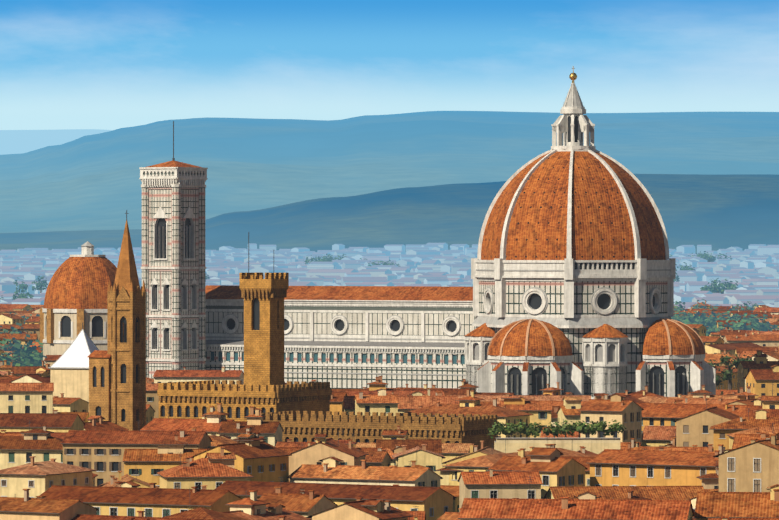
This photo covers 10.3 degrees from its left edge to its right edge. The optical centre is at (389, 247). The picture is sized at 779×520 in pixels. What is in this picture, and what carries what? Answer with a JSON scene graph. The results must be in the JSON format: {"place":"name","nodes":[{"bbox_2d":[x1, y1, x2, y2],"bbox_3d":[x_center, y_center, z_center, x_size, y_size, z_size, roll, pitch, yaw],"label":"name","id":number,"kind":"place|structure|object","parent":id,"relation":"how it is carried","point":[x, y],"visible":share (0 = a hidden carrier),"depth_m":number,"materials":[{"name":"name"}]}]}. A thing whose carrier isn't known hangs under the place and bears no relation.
{"place":"outdoors","nodes":[
{"label":"outdoors","id":0,"kind":"place"},
{"bbox_2d":[0,129,111,154],"bbox_3d":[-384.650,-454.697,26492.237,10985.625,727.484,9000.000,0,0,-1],"label":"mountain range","id":1,"kind":"structure","parent":0,"point":[17,141],"depth_m":28593.26,"materials":[{"name":"blue"}]},
{"bbox_2d":[48,323,98,401],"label":"building","id":2,"kind":"structure","parent":0,"point":[69,372],"depth_m":1109.14,"materials":[{"name":"paint"}]},
{"bbox_2d":[88,210,145,430],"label":"church tower","id":3,"kind":"structure","parent":0,"point":[117,381],"depth_m":1022.25,"materials":[{"name":"stone"}]},
{"bbox_2d":[0,367,745,398],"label":"city block","id":4,"kind":"structure","parent":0,"point":[167,376],"depth_m":1257.44,"materials":[{"name":"paint"}]},
{"bbox_2d":[0,111,778,232],"bbox_3d":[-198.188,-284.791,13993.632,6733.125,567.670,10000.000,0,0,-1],"label":"hills","id":5,"kind":"structure","parent":0,"point":[90,182],"depth_m":13279.32,"materials":[{"name":"blue"}]},
{"bbox_2d":[0,408,778,511],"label":"city block","id":6,"kind":"structure","parent":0,"point":[37,462],"depth_m":765.05,"materials":[{"name":"tile"}]},
{"bbox_2d":[0,174,778,253],"bbox_3d":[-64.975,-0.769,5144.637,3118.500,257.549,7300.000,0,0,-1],"label":"hill","id":7,"kind":"structure","parent":0,"point":[716,212],"depth_m":6538.27,"materials":[{"name":"blue"}]},
{"bbox_2d":[0,381,778,467],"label":"city block","id":8,"kind":"structure","parent":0,"point":[648,426],"depth_m":962.74,"materials":[{"name":"tile"}]},
{"bbox_2d":[0,433,778,519],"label":"city block","id":9,"kind":"structure","parent":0,"point":[753,466],"depth_m":660.56,"materials":[{"name":"tile"}]},
{"bbox_2d":[0,0,778,129],"label":"sky","id":10,"kind":"structure","parent":0,"point":[65,64],"materials":[{"name":"blue"}]},
{"bbox_2d":[10,361,778,426],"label":"city block","id":11,"kind":"structure","parent":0,"point":[758,383],"depth_m":1153.17,"materials":[{"name":"tile"}]},
{"bbox_2d":[458,479,778,519],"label":"tiled roofs","id":12,"kind":"structure","parent":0,"point":[588,505],"depth_m":553.37,"materials":[{"name":"tile"}]},
{"label":"ground","id":13,"kind":"structure","parent":0,"visible":0},
{"bbox_2d":[40,308,106,364],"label":"drum","id":14,"kind":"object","parent":13,"relation":"on","point":[60,329],"depth_m":1580.20,"materials":[{"name":"white stone"}]},
{"bbox_2d":[44,257,116,308],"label":"dome","id":15,"kind":"structure","parent":14,"relation":"on","point":[78,282],"depth_m":1582.30,"materials":[{"name":"orange tile"}]},
{"bbox_2d":[70,241,105,256],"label":"dome lantern","id":16,"kind":"object","parent":15,"relation":"on","point":[87,248],"visible":1,"depth_m":1591.65,"materials":[{"name":"white stone"}]},
{"bbox_2d":[139,121,207,378],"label":"campanile","id":17,"kind":"structure","parent":13,"relation":"on","point":[173,267],"depth_m":1363.37,"materials":[{"name":"stone"}]},
{"bbox_2d":[157,232,497,449],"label":"fortified palace","id":18,"kind":"structure","parent":13,"relation":"on","point":[301,412],"depth_m":1000.34,"materials":[{"name":"brown stone"}]},
{"bbox_2d":[0,251,778,437],"bbox_3d":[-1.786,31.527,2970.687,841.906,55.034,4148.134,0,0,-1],"label":"trees","id":19,"kind":"object","parent":13,"relation":"on","point":[25,356],"visible":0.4,"depth_m":1757.86,"materials":[{"name":"green plant"}]},
{"bbox_2d":[0,324,778,389],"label":"town","id":20,"kind":"object","parent":13,"relation":"on","point":[729,343],"visible":0.06,"depth_m":1820.25,"materials":[{"name":"paint"}]},
{"bbox_2d":[0,243,778,308],"bbox_3d":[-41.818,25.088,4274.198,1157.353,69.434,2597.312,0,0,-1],"label":"city","id":21,"kind":"object","parent":13,"relation":"on","point":[753,270],"visible":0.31,"depth_m":4363.58,"materials":[{"name":"paint"}]},
{"bbox_2d":[0,300,778,335],"bbox_3d":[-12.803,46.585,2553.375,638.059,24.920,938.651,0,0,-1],"label":"town","id":22,"kind":"object","parent":13,"relation":"on","point":[7,317],"visible":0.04,"depth_m":2499.91,"materials":[{"name":"paint"}]},
{"bbox_2d":[0,350,778,394],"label":"city block","id":23,"kind":"structure","parent":13,"relation":"on","point":[760,361],"depth_m":1390.51,"materials":[{"name":"paint"}]},
{"bbox_2d":[205,258,715,398],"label":"cathedral","id":24,"kind":"structure","parent":13,"relation":"on","point":[534,327],"depth_m":1320.67,"materials":[{"name":"stone"}]},
{"bbox_2d":[481,151,665,259],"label":"dome","id":25,"kind":"structure","parent":24,"relation":"on","point":[601,226],"depth_m":1316.52,"materials":[{"name":"orange tile"}]},
{"bbox_2d":[477,66,668,259],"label":"lantern and ribs","id":26,"kind":"object","parent":25,"relation":"on","point":[572,124],"visible":0.85,"depth_m":1332.43,"materials":[{"name":"white stone"}]},
{"bbox_2d":[494,438,619,453],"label":"terrace wall","id":27,"kind":"structure","parent":13,"relation":"on","point":[597,445],"depth_m":896.64,"materials":[{"name":"paint"}]}
]}

